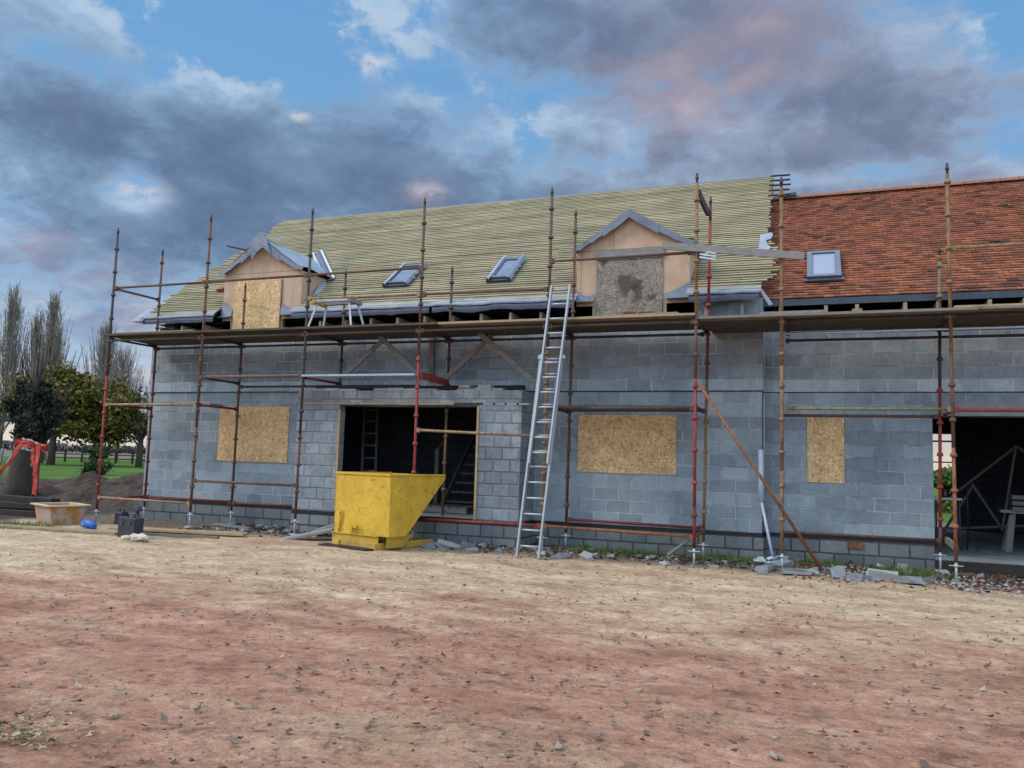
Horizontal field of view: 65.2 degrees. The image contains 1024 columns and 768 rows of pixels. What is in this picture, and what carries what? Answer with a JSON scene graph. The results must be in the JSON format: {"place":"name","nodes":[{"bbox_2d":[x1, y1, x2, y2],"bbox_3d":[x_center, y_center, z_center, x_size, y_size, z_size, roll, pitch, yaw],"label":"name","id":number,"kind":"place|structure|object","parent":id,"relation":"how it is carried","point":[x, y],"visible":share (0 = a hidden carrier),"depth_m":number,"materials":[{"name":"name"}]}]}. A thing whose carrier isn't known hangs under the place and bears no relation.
{"place":"outdoors","nodes":[
{"label":"outdoors","id":0,"kind":"place"},
{"bbox_2d":[0,519,66,529],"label":"grass","id":1,"kind":"structure","parent":0,"point":[28,523],"depth_m":15.37,"materials":[{"name":"plant"}]},
{"bbox_2d":[423,503,473,513],"bbox_3d":[-1.286,2.551,16.400,1.150,0.120,0.900,0,-6,21],"label":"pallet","id":2,"kind":"object","parent":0,"point":[452,508],"visible":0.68,"depth_m":16.03,"materials":[{"name":"grey concrete"}]},
{"bbox_2d":[433,408,475,503],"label":"staircase","id":3,"kind":"structure","parent":0,"point":[458,469],"depth_m":17.70,"materials":[{"name":"brown wood"}]},
{"bbox_2d":[0,446,1023,767],"bbox_3d":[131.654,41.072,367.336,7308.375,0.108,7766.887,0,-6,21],"label":"ground","id":4,"kind":"structure","parent":0,"point":[172,662],"depth_m":6.18,"materials":[{"name":"soil"}]},
{"bbox_2d":[0,415,16,449],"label":"tree","id":5,"kind":"object","parent":4,"relation":"on","point":[3,418],"visible":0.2,"depth_m":35.01,"materials":[{"name":"green plant"}]},
{"bbox_2d":[0,278,32,449],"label":"bare poplar","id":6,"kind":"object","parent":4,"relation":"on","point":[8,353],"visible":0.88,"depth_m":75.34,"materials":[{"name":"grey plant"}]},
{"bbox_2d":[0,508,36,517],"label":"timber beam","id":7,"kind":"structure","parent":4,"relation":"on","point":[25,513],"depth_m":17.48,"materials":[{"name":"wood"}]},
{"bbox_2d":[2,508,34,510],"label":"timber beam","id":8,"kind":"structure","parent":4,"relation":"on","point":[18,509],"depth_m":18.02,"materials":[{"name":"wood"}]},
{"bbox_2d":[0,501,34,509],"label":"timber beam","id":9,"kind":"structure","parent":8,"relation":"on","point":[16,505],"depth_m":17.71,"materials":[{"name":"grey wood"}]},
{"bbox_2d":[0,494,59,502],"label":"timber beam","id":10,"kind":"structure","parent":9,"relation":"on","point":[18,498],"depth_m":17.79,"materials":[{"name":"grey wood"}]},
{"bbox_2d":[16,305,47,376],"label":"bare poplar","id":11,"kind":"object","parent":4,"relation":"on","point":[32,342],"visible":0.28,"depth_m":80.72,"materials":[{"name":"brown plant"}]},
{"bbox_2d":[0,314,83,495],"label":"ivy tree","id":12,"kind":"object","parent":4,"relation":"on","point":[35,414],"visible":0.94,"depth_m":24.54,"materials":[{"name":"green plant"}]},
{"bbox_2d":[0,437,47,495],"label":"barrier netting","id":13,"kind":"object","parent":12,"relation":"attached to","point":[22,443],"visible":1,"depth_m":23.17,"materials":[{"name":"red plastic"}]},
{"bbox_2d":[26,333,75,459],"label":"bare poplar","id":14,"kind":"object","parent":4,"relation":"on","point":[67,368],"visible":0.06,"depth_m":94.55,"materials":[{"name":"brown plant"}]},
{"bbox_2d":[29,288,73,462],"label":"bare poplar","id":15,"kind":"object","parent":4,"relation":"on","point":[52,323],"visible":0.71,"depth_m":76.02,"materials":[{"name":"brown plant"}]},
{"bbox_2d":[0,358,110,464],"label":"broadleaf tree","id":16,"kind":"object","parent":4,"relation":"on","point":[62,375],"visible":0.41,"depth_m":69.60,"materials":[{"name":"green plant"}]},
{"bbox_2d":[0,524,117,534],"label":"plank","id":17,"kind":"object","parent":4,"relation":"on","point":[75,530],"visible":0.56,"depth_m":14.51,"materials":[{"name":"brown wood"}]},
{"bbox_2d":[30,502,90,524],"bbox_3d":[-9.140,2.618,16.173,0.985,0.390,0.798,-3,-7,40],"label":"mixing tub","id":18,"kind":"object","parent":4,"relation":"on","point":[56,513],"visible":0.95,"depth_m":15.94,"materials":[{"name":"beige plastic"}]},
{"bbox_2d":[0,690,125,763],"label":"leaf patch","id":19,"kind":"object","parent":4,"relation":"on","point":[19,728],"visible":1,"depth_m":4.24,"materials":[{"name":"plant"}]},
{"bbox_2d":[0,471,143,506],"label":"soil mound","id":20,"kind":"object","parent":4,"relation":"on","point":[82,487],"visible":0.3,"depth_m":25.25,"materials":[{"name":"brown soil"}]},
{"bbox_2d":[80,520,96,528],"bbox_3d":[-8.079,2.675,15.290,0.428,0.163,0.189,-1,-6,29],"label":"plastic sack","id":21,"kind":"object","parent":4,"relation":"on","point":[91,524],"visible":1,"depth_m":15.21,"materials":[{"name":"blue plastic"}]},
{"bbox_2d":[73,439,113,474],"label":"bush","id":22,"kind":"object","parent":4,"relation":"on","point":[93,466],"visible":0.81,"depth_m":46.69,"materials":[{"name":"green plant"}]},
{"bbox_2d":[47,449,145,463],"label":"paddock fence","id":23,"kind":"object","parent":4,"relation":"on","point":[65,453],"visible":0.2,"depth_m":85.19,"materials":[{"name":"brown wood"}]},
{"bbox_2d":[52,371,147,462],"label":"broadleaf tree","id":24,"kind":"object","parent":4,"relation":"on","point":[75,429],"visible":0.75,"depth_m":69.80,"materials":[{"name":"green plant"}]},
{"bbox_2d":[78,319,129,413],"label":"bare poplar","id":25,"kind":"object","parent":4,"relation":"on","point":[102,356],"visible":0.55,"depth_m":95.72,"materials":[{"name":"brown plant"}]},
{"bbox_2d":[82,384,148,466],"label":"broadleaf tree","id":26,"kind":"object","parent":4,"relation":"on","point":[139,430],"visible":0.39,"depth_m":71.30,"materials":[{"name":"green plant"}]},
{"bbox_2d":[114,508,127,523],"bbox_3d":[-7.965,2.702,16.314,0.200,0.320,0.180,0,-6,21],"label":"fuel can","id":27,"kind":"object","parent":4,"relation":"on","point":[119,513],"visible":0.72,"depth_m":16.25,"materials":[{"name":"black plastic"}]},
{"bbox_2d":[108,345,149,461],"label":"bare poplar","id":28,"kind":"object","parent":4,"relation":"on","point":[130,367],"visible":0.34,"depth_m":100.14,"materials":[{"name":"brown plant"}]},
{"bbox_2d":[117,513,143,536],"bbox_3d":[-6.601,2.452,13.835,0.520,0.422,0.195,-2,-7,35],"label":"tool case","id":29,"kind":"object","parent":4,"relation":"on","point":[128,525],"visible":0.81,"depth_m":13.74,"materials":[{"name":"black plastic"}]},
{"bbox_2d":[133,506,142,516],"bbox_3d":[-6.499,2.212,13.906,0.160,0.180,0.080,0,-6,21],"label":"power drill","id":30,"kind":"object","parent":29,"relation":"on","point":[137,509],"visible":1,"depth_m":13.88,"materials":[{"name":"black plastic"}]},
{"bbox_2d":[121,533,148,541],"bbox_3d":[-6.312,2.585,13.440,0.513,0.176,0.218,0,-6,21],"label":"crumpled cloth","id":31,"kind":"object","parent":4,"relation":"on","point":[134,537],"visible":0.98,"depth_m":13.40,"materials":[{"name":"white fabric"}]},
{"bbox_2d":[140,376,149,417],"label":"bare poplar","id":32,"kind":"object","parent":4,"relation":"on","point":[147,392],"visible":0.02,"depth_m":100.01,"materials":[{"name":"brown plant"}]},
{"bbox_2d":[108,526,248,535],"bbox_3d":[-6.105,2.693,14.651,2.548,0.070,0.300,1,-6,5],"label":"plank","id":33,"kind":"object","parent":4,"relation":"on","point":[190,531],"visible":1,"depth_m":14.53,"materials":[{"name":"brown wood"}]},
{"bbox_2d":[143,532,219,538],"bbox_3d":[-6.129,2.692,14.230,1.942,0.050,0.100,1,-6,9],"label":"plank","id":34,"kind":"object","parent":4,"relation":"on","point":[182,535],"visible":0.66,"depth_m":14.14,"materials":[{"name":"brown wood"}]},
{"bbox_2d":[143,530,242,533],"bbox_3d":[-6.145,2.751,14.901,2.173,0.050,0.220,2,-6,-2],"label":"plank","id":35,"kind":"object","parent":4,"relation":"on","point":[183,533],"visible":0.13,"depth_m":14.79,"materials":[{"name":"brown wood"}]},
{"bbox_2d":[212,523,251,528],"bbox_3d":[-5.605,2.859,16.055,0.900,0.040,0.220,2,-5,27],"label":"board offcut","id":36,"kind":"object","parent":4,"relation":"on","point":[227,525],"visible":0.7,"depth_m":16.02,"materials":[{"name":"beige wood"}]},
{"bbox_2d":[281,527,333,539],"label":"plank","id":37,"kind":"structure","parent":4,"relation":"on","point":[307,534],"depth_m":14.29,"materials":[{"name":"grey wood"}]},
{"bbox_2d":[313,524,333,530],"bbox_3d":[-3.329,2.656,15.008,0.800,0.050,0.300,-16,-2,7],"label":"stone slab","id":38,"kind":"object","parent":4,"relation":"on","point":[328,526],"depth_m":14.89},
{"bbox_2d":[318,543,373,550],"bbox_3d":[-2.786,2.726,13.379,1.171,0.030,0.220,-3,-7,38],"label":"plank","id":39,"kind":"object","parent":4,"relation":"on","point":[347,547],"visible":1,"depth_m":13.30,"materials":[{"name":"wood"}]},
{"bbox_2d":[331,471,445,549],"bbox_3d":[-2.164,2.176,13.927,1.350,1.248,1.480,-2,-7,36],"label":"tipping skip","id":40,"kind":"object","parent":4,"relation":"on","point":[373,510],"visible":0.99,"depth_m":13.42,"materials":[{"name":"yellow paint"}]},
{"bbox_2d":[423,545,435,549],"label":"broken block","id":41,"kind":"object","parent":4,"relation":"on","point":[432,547],"depth_m":13.53,"materials":[{"name":"grey concrete"}]},
{"bbox_2d":[434,539,461,548],"bbox_3d":[-1.072,2.800,13.765,0.566,0.130,0.146,13,15,5],"label":"broken block","id":42,"kind":"object","parent":4,"relation":"on","point":[439,543],"depth_m":13.73,"materials":[{"name":"concrete"}]},
{"bbox_2d":[126,174,790,557],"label":"block house","id":43,"kind":"structure","parent":4,"relation":"on","point":[630,466],"depth_m":15.74,"materials":[{"name":"concrete"}]},
{"bbox_2d":[216,285,224,291],"bbox_3d":[-6.791,-2.246,18.770,0.213,0.170,0.232,-1,-6,29],"label":"roof tile","id":44,"kind":"object","parent":43,"relation":"on","point":[220,288],"visible":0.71,"depth_m":18.70,"materials":[{"name":"ceramic"}]},
{"bbox_2d":[361,407,378,471],"bbox_3d":[-3.259,1.323,18.316,0.363,2.864,1.950,3,-6,-11],"label":"ladder","id":45,"kind":"object","parent":43,"relation":"on","point":[364,433],"visible":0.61,"depth_m":18.31,"materials":[{"name":"metal"}]},
{"bbox_2d":[422,300,438,301],"bbox_3d":[-1.603,-1.629,15.834,0.340,0.030,0.150,0,-6,15],"label":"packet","id":46,"kind":"object","parent":43,"relation":"on","point":[430,300],"visible":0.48,"depth_m":15.76,"materials":[{"name":"white plastic"}]},
{"bbox_2d":[94,173,823,570],"bbox_3d":[-1.776,-0.250,14.975,14.137,6.350,1.437,0,-6,21],"label":"tube scaffold","id":47,"kind":"object","parent":4,"relation":"on","point":[450,329],"visible":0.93,"depth_m":14.65,"materials":[{"name":"metal"}]},
{"bbox_2d":[114,330,196,333],"bbox_3d":[-7.391,-1.065,16.624,2.100,0.035,0.200,0,-6,21],"label":"plank","id":48,"kind":"object","parent":47,"relation":"on","point":[157,331],"visible":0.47,"depth_m":16.48,"materials":[{"name":"brown wood"}]},
{"bbox_2d":[308,298,363,326],"bbox_3d":[-3.366,-1.325,15.399,0.995,0.576,0.520,0,-6,21],"label":"folding trestle","id":49,"kind":"object","parent":47,"relation":"on","point":[325,303],"visible":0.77,"depth_m":15.37,"materials":[{"name":"silver metal"}]},
{"bbox_2d":[585,312,678,316],"bbox_3d":[1.283,-1.109,13.551,3.110,0.040,0.180,-1,-6,25],"label":"plank","id":50,"kind":"object","parent":47,"relation":"on","point":[643,313],"visible":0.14,"depth_m":13.03,"materials":[{"name":"brown wood"}]},
{"bbox_2d":[623,311,636,314],"bbox_3d":[1.967,-1.168,13.328,0.215,0.065,0.103,1,-6,12],"label":"brick","id":51,"kind":"object","parent":50,"relation":"on","point":[630,312],"visible":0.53,"depth_m":13.28,"materials":[{"name":"red brick"}]},
{"bbox_2d":[699,251,715,259],"bbox_3d":[3.089,-2.038,12.630,0.260,0.190,0.030,0,-6,21],"label":"rag","id":52,"kind":"object","parent":47,"relation":"attached to","point":[707,255],"visible":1,"depth_m":12.63,"materials":[{"name":"white fabric"}]},
{"bbox_2d":[662,242,804,259],"bbox_3d":[3.442,-2.090,12.547,2.158,0.394,0.038,0,-6,18],"label":"plank","id":53,"kind":"object","parent":47,"relation":"attached to","point":[795,255],"visible":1,"depth_m":12.51,"materials":[{"name":"grey wood"}]},
{"bbox_2d":[460,540,475,548],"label":"broken block","id":54,"kind":"object","parent":4,"relation":"on","point":[464,544],"depth_m":13.68,"materials":[{"name":"grey concrete"}]},
{"bbox_2d":[465,547,478,553],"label":"broken block","id":55,"kind":"object","parent":4,"relation":"on","point":[472,550],"depth_m":13.23,"materials":[{"name":"grey concrete"}]},
{"bbox_2d":[2,440,951,472],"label":"hedgerow","id":56,"kind":"object","parent":4,"relation":"on","point":[6,444],"visible":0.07,"depth_m":307.69,"materials":[{"name":"plant"}]},
{"bbox_2d":[0,547,1023,767],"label":"fallen leaves","id":57,"kind":"object","parent":4,"relation":"on","point":[538,745],"visible":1,"depth_m":5.36,"materials":[{"name":"brown plant"}]},
{"bbox_2d":[0,549,1023,767],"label":"soil clods","id":58,"kind":"object","parent":4,"relation":"on","point":[534,749],"visible":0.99,"depth_m":5.47,"materials":[{"name":"brown soil"}]},
{"bbox_2d":[515,284,571,558],"bbox_3d":[0.522,0.559,13.055,0.713,4.478,0.400,0,-6,21],"label":"extension ladder","id":59,"kind":"object","parent":4,"relation":"on","point":[552,421],"visible":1,"depth_m":13.03,"materials":[{"name":"metal"}]},
{"bbox_2d":[549,553,569,558],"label":"broken block","id":60,"kind":"object","parent":4,"relation":"on","point":[561,556],"depth_m":12.78,"materials":[{"name":"grey concrete"}]},
{"bbox_2d":[579,551,592,559],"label":"broken block","id":61,"kind":"object","parent":4,"relation":"on","point":[586,555],"depth_m":12.78,"materials":[{"name":"concrete"}]},
{"bbox_2d":[179,523,1023,593],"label":"dark clods","id":62,"kind":"object","parent":4,"relation":"on","point":[554,547],"visible":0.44,"depth_m":12.77,"materials":[{"name":"soil"}]},
{"bbox_2d":[200,524,1023,597],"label":"rubble chips","id":63,"kind":"object","parent":4,"relation":"on","point":[945,579],"visible":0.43,"depth_m":11.48,"materials":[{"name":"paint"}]},
{"bbox_2d":[865,568,897,580],"bbox_3d":[5.225,2.729,11.300,0.458,0.194,0.172,6,1,10],"label":"broken block","id":64,"kind":"object","parent":63,"relation":"on","point":[878,574],"depth_m":11.24,"materials":[{"name":"concrete"}]},
{"bbox_2d":[658,561,669,565],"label":"broken block","id":65,"kind":"object","parent":4,"relation":"on","point":[666,563],"depth_m":12.19,"materials":[{"name":"paint"}]},
{"bbox_2d":[753,556,776,564],"bbox_3d":[4.018,2.798,12.690,0.492,0.130,0.330,-3,-7,41],"label":"plastic wrap","id":66,"kind":"object","parent":4,"relation":"on","point":[771,559],"visible":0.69,"depth_m":12.69,"materials":[{"name":"white plastic"}]},
{"bbox_2d":[758,450,773,556],"bbox_3d":[4.173,1.946,13.174,0.095,1.730,0.411,3,-6,-12],"label":"plastic pipe","id":67,"kind":"object","parent":4,"relation":"on","point":[761,471],"visible":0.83,"depth_m":13.29,"materials":[{"name":"grey plastic"}]},
{"bbox_2d":[755,564,777,572],"bbox_3d":[3.803,2.766,11.950,0.228,0.116,0.394,-6,-10,41],"label":"broken block","id":68,"kind":"object","parent":4,"relation":"on","point":[767,568],"depth_m":11.87,"materials":[{"name":"grey concrete"}]},
{"bbox_2d":[558,540,983,581],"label":"grass","id":69,"kind":"structure","parent":4,"relation":"on","point":[922,573],"depth_m":12.85,"materials":[{"name":"green plant"}]},
{"bbox_2d":[771,557,793,568],"bbox_3d":[4.170,2.802,12.347,0.401,0.177,0.219,-16,16,-26],"label":"broken block","id":70,"kind":"object","parent":4,"relation":"on","point":[787,563],"depth_m":12.31,"materials":[{"name":"grey concrete"}]},
{"bbox_2d":[779,567,811,575],"bbox_3d":[4.120,2.747,11.614,0.445,0.110,0.254,4,-25,7],"label":"broken block","id":71,"kind":"object","parent":4,"relation":"on","point":[792,571],"depth_m":11.54,"materials":[{"name":"grey concrete"}]},
{"bbox_2d":[808,566,826,573],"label":"broken block","id":72,"kind":"object","parent":4,"relation":"on","point":[815,570],"depth_m":11.80,"materials":[{"name":"grey concrete"}]},
{"bbox_2d":[829,565,845,578],"bbox_3d":[4.712,2.749,11.559,0.217,0.112,0.426,-11,7,17],"label":"broken block","id":73,"kind":"object","parent":4,"relation":"on","point":[837,572],"depth_m":11.53,"materials":[{"name":"grey concrete"}]},
{"bbox_2d":[845,573,872,581],"bbox_3d":[4.862,2.741,11.257,0.226,0.139,0.377,16,-15,-19],"label":"broken block","id":74,"kind":"object","parent":4,"relation":"on","point":[858,577],"depth_m":11.13,"materials":[{"name":"grey concrete"}]},
{"bbox_2d":[698,163,1023,583],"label":"tube scaffold","id":75,"kind":"object","parent":4,"relation":"on","point":[949,319],"visible":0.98,"depth_m":12.19,"materials":[{"name":"metal"}]},
{"bbox_2d":[759,176,1023,575],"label":"tiled wing","id":76,"kind":"structure","parent":4,"relation":"on","point":[868,249],"depth_m":13.53,"materials":[{"name":"grey concrete"}]},
{"bbox_2d":[934,497,961,546],"bbox_3d":[8.007,2.533,14.740,0.460,0.880,0.400,0,-6,21],"label":"work stand","id":77,"kind":"object","parent":76,"relation":"on","point":[935,511],"visible":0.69,"depth_m":14.62,"materials":[{"name":"metal"}]},
{"bbox_2d":[936,485,951,496],"bbox_3d":[8.006,1.980,14.801,0.228,0.229,0.188,4,-6,-18],"label":"kettle","id":78,"kind":"object","parent":77,"relation":"on","point":[945,491],"visible":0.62,"depth_m":14.74,"materials":[{"name":"black plastic"}]},
{"bbox_2d":[961,485,978,550],"bbox_3d":[7.955,2.329,13.949,0.281,1.132,0.269,0,-6,21],"label":"tripod stand","id":79,"kind":"object","parent":76,"relation":"on","point":[967,531],"visible":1,"depth_m":13.91,"materials":[{"name":"black metal"}]},
{"bbox_2d":[937,445,1023,536],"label":"roof truss","id":80,"kind":"object","parent":76,"relation":"on","point":[1001,526],"visible":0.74,"depth_m":15.23,"materials":[{"name":"brown wood"}]},
{"bbox_2d":[998,509,1023,552],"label":"saw horse","id":81,"kind":"object","parent":76,"relation":"on","point":[1007,542],"visible":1,"depth_m":13.79},
{"bbox_2d":[1009,506,1023,511],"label":"timber block","id":82,"kind":"object","parent":81,"relation":"on","point":[1013,508],"depth_m":13.73,"materials":[{"name":"grey wood"}]},
{"bbox_2d":[1008,500,1023,505],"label":"timber block","id":83,"kind":"object","parent":82,"relation":"on","point":[1021,503],"depth_m":13.74,"materials":[{"name":"wood"}]},
{"bbox_2d":[1008,495,1023,499],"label":"timber block","id":84,"kind":"object","parent":83,"relation":"on","point":[1019,497],"depth_m":13.75,"materials":[{"name":"grey wood"}]},
{"bbox_2d":[897,563,908,568],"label":"broken block","id":85,"kind":"object","parent":4,"relation":"on","point":[906,565],"depth_m":12.29,"materials":[{"name":"paint"}]},
{"bbox_2d":[784,561,1023,599],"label":"brick chips","id":86,"kind":"object","parent":4,"relation":"on","point":[977,585],"visible":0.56,"depth_m":11.11,"materials":[{"name":"red brick"}]},
{"bbox_2d":[893,576,925,583],"bbox_3d":[5.462,2.706,11.030,0.214,0.102,0.463,6,-15,-8],"label":"broken block","id":87,"kind":"object","parent":4,"relation":"on","point":[911,580],"depth_m":10.89,"materials":[{"name":"grey concrete"}]},
{"bbox_2d":[923,577,935,582],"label":"broken block","id":88,"kind":"object","parent":4,"relation":"on","point":[930,579],"depth_m":11.13,"materials":[{"name":"grey concrete"}]},
{"bbox_2d":[933,464,952,512],"bbox_3d":[18.797,4.309,31.787,4.315,2.664,4.720,4,-6,-23],"label":"bush","id":89,"kind":"object","parent":4,"relation":"on","point":[947,506],"visible":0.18,"depth_m":32.34,"materials":[{"name":"green plant"}]},
{"bbox_2d":[0,0,1023,470],"label":"sky","id":90,"kind":"structure","parent":0,"point":[148,120],"materials":[{"name":"blue"}]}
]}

